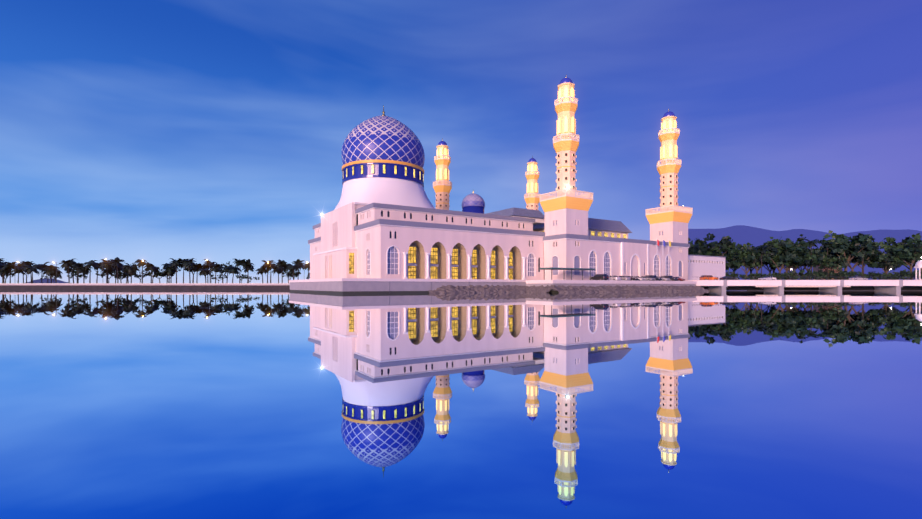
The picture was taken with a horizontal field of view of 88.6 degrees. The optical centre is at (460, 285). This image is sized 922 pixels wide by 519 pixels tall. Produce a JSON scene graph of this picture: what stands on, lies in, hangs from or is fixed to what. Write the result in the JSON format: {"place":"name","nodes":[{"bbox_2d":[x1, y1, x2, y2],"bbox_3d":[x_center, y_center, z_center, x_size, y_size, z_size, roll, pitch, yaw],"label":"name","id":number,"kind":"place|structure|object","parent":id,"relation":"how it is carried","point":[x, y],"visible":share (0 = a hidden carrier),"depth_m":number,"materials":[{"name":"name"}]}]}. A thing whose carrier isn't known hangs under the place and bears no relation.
{"place":"outdoors","nodes":[
{"label":"outdoors","id":0,"kind":"place"},
{"bbox_2d":[0,283,289,288],"bbox_3d":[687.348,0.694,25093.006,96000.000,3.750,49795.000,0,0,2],"label":"ground","id":1,"kind":"structure","parent":0,"point":[144,285],"depth_m":212.29,"materials":[{"name":"grey concrete"}]},
{"bbox_2d":[0,261,309,282],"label":"shore trees","id":2,"kind":"object","parent":1,"relation":"on","point":[134,274],"visible":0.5,"depth_m":252.06,"materials":[{"name":"green plant"}]},
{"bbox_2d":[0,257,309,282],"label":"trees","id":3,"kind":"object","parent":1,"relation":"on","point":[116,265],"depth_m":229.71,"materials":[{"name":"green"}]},
{"bbox_2d":[16,258,307,282],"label":"street lamps","id":4,"kind":"object","parent":1,"relation":"on","point":[105,259],"visible":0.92,"depth_m":226.61,"materials":[{"name":"grey metal"}]},
{"bbox_2d":[688,230,921,279],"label":"shore trees","id":5,"kind":"object","parent":1,"relation":"on","point":[788,253],"visible":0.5,"depth_m":227.92,"materials":[{"name":"green plant"}]},
{"bbox_2d":[791,257,890,279],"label":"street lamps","id":6,"kind":"object","parent":1,"relation":"on","point":[817,269],"visible":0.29,"depth_m":256.61,"materials":[{"name":"grey metal"}]},
{"bbox_2d":[0,289,921,518],"bbox_3d":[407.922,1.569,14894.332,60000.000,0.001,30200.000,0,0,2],"label":"water","id":7,"kind":"structure","parent":0,"point":[285,404],"depth_m":6.23,"materials":[{"name":"blue liquid"}]},
{"bbox_2d":[289,278,696,293],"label":"platform","id":8,"kind":"structure","parent":7,"relation":"in","point":[360,285],"depth_m":99.56,"materials":[{"name":"concrete"}]},
{"bbox_2d":[308,202,544,279],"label":"prayer hall","id":9,"kind":"structure","parent":8,"relation":"on","point":[365,240],"depth_m":108.52,"materials":[{"name":"paint"}]},
{"bbox_2d":[334,177,434,209],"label":"dome base","id":10,"kind":"object","parent":9,"relation":"on","point":[392,191],"visible":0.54,"depth_m":116.25,"materials":[{"name":"white paint"}]},
{"bbox_2d":[342,159,423,187],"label":"drum","id":11,"kind":"object","parent":10,"relation":"on","point":[382,168],"visible":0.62,"depth_m":116.53,"materials":[{"name":"blue"}]},
{"bbox_2d":[341,105,424,167],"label":"dome","id":12,"kind":"structure","parent":11,"relation":"on","point":[383,137],"depth_m":116.93,"materials":[{"name":"tile"}]},
{"bbox_2d":[433,145,451,209],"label":"minaret","id":13,"kind":"object","parent":8,"relation":"on","point":[442,187],"visible":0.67,"depth_m":169.28,"materials":[{"name":"white stone"}]},
{"bbox_2d":[438,138,446,144],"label":"minaret dome","id":14,"kind":"structure","parent":13,"relation":"on","point":[442,142],"depth_m":170.02,"materials":[{"name":"blue tile"}]},
{"bbox_2d":[524,162,539,209],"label":"minaret","id":15,"kind":"object","parent":8,"relation":"on","point":[532,195],"visible":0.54,"depth_m":192.32,"materials":[{"name":"white stone"}]},
{"bbox_2d":[540,82,592,279],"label":"minaret","id":16,"kind":"object","parent":8,"relation":"on","point":[566,238],"visible":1,"depth_m":117.00,"materials":[{"name":"paint"}]},
{"bbox_2d":[560,77,572,83],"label":"dome","id":17,"kind":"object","parent":16,"relation":"on","point":[566,80],"visible":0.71,"depth_m":117.93,"materials":[{"name":"blue tile"}]},
{"bbox_2d":[539,267,594,279],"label":"car park canopy","id":18,"kind":"object","parent":8,"relation":"on","point":[571,269],"visible":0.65,"depth_m":107.69,"materials":[{"name":"grey metal"}]},
{"bbox_2d":[428,285,708,292],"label":"riprap","id":19,"kind":"object","parent":8,"relation":"on","point":[516,288],"visible":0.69,"depth_m":106.40,"materials":[{"name":"grey stone"}]},
{"bbox_2d":[591,274,608,279],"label":"car","id":20,"kind":"object","parent":8,"relation":"on","point":[601,277],"visible":0.79,"depth_m":114.07,"materials":[{"name":"grey paint"}]},
{"bbox_2d":[486,207,725,280],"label":"courtyard wing","id":21,"kind":"structure","parent":8,"relation":"on","point":[613,250],"depth_m":129.74,"materials":[{"name":"white paint"}]},
{"bbox_2d":[462,190,484,213],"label":"dome","id":22,"kind":"structure","parent":21,"relation":"on","point":[473,203],"depth_m":138.46,"materials":[{"name":"tile"}]},
{"bbox_2d":[608,276,620,279],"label":"car","id":23,"kind":"object","parent":8,"relation":"on","point":[614,278],"visible":0.6,"depth_m":116.99,"materials":[{"name":"white paint"}]},
{"bbox_2d":[619,276,630,279],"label":"car","id":24,"kind":"object","parent":8,"relation":"on","point":[625,278],"visible":0.54,"depth_m":118.34,"materials":[{"name":"grey paint"}]},
{"bbox_2d":[632,276,644,280],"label":"car","id":25,"kind":"object","parent":8,"relation":"on","point":[642,279],"visible":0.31,"depth_m":122.83,"materials":[{"name":"white paint"}]},
{"bbox_2d":[640,276,654,280],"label":"car","id":26,"kind":"object","parent":8,"relation":"on","point":[647,278],"visible":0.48,"depth_m":124.48,"materials":[{"name":"grey paint"}]},
{"bbox_2d":[645,275,661,280],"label":"car","id":27,"kind":"object","parent":8,"relation":"on","point":[655,277],"visible":0.46,"depth_m":126.34,"materials":[{"name":"blue paint"}]},
{"bbox_2d":[657,276,669,280],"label":"car","id":28,"kind":"object","parent":8,"relation":"on","point":[665,279],"visible":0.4,"depth_m":127.33,"materials":[{"name":"grey paint"}]},
{"bbox_2d":[657,239,670,246],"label":"flags","id":29,"kind":"object","parent":8,"relation":"on","point":[663,243],"visible":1,"depth_m":131.64,"materials":[{"name":"multicoloured fabric"}]},
{"bbox_2d":[646,116,692,280],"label":"minaret","id":30,"kind":"object","parent":8,"relation":"on","point":[670,219],"visible":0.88,"depth_m":140.12,"materials":[{"name":"paint"}]},
{"bbox_2d":[663,109,674,116],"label":"minaret dome","id":31,"kind":"structure","parent":30,"relation":"on","point":[669,113],"depth_m":141.01,"materials":[{"name":"blue tile"}]},
{"bbox_2d":[662,276,677,280],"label":"car","id":32,"kind":"object","parent":8,"relation":"on","point":[671,278],"visible":0.52,"depth_m":129.71,"materials":[{"name":"grey paint"}]},
{"bbox_2d":[688,277,921,290],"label":"causeway","id":33,"kind":"structure","parent":7,"relation":"in","point":[808,284],"depth_m":132.18,"materials":[{"name":"concrete"}]},
{"bbox_2d":[700,275,718,279],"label":"car","id":34,"kind":"object","parent":33,"relation":"on","point":[705,277],"visible":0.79,"depth_m":135.59,"materials":[{"name":"orange paint"}]},
{"bbox_2d":[719,276,736,279],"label":"car","id":35,"kind":"object","parent":33,"relation":"on","point":[728,278],"visible":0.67,"depth_m":135.72,"materials":[{"name":"black paint"}]},
{"bbox_2d":[758,276,776,279],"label":"car","id":36,"kind":"object","parent":33,"relation":"on","point":[768,278],"visible":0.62,"depth_m":134.42,"materials":[{"name":"white paint"}]},
{"bbox_2d":[848,276,867,279],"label":"car","id":37,"kind":"object","parent":33,"relation":"on","point":[857,278],"visible":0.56,"depth_m":136.92,"materials":[{"name":"grey paint"}]},
{"bbox_2d":[914,257,921,279],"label":"gazebo","id":38,"kind":"object","parent":33,"relation":"on","point":[918,264],"visible":0.94,"depth_m":135.82,"materials":[{"name":"white"}]},
{"bbox_2d":[0,0,921,282],"label":"sky","id":39,"kind":"structure","parent":0,"point":[155,132],"materials":[{"name":"blue"}]},
{"bbox_2d":[27,225,921,282],"bbox_3d":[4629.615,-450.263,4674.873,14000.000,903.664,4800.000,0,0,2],"label":"mountains","id":40,"kind":"structure","parent":0,"point":[744,234],"depth_m":7070.00,"materials":[{"name":"blue"}]},
{"bbox_2d":[699,239,921,277],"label":"trees","id":41,"kind":"object","parent":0,"point":[813,243],"depth_m":226.42,"materials":[{"name":"green"}]}
]}

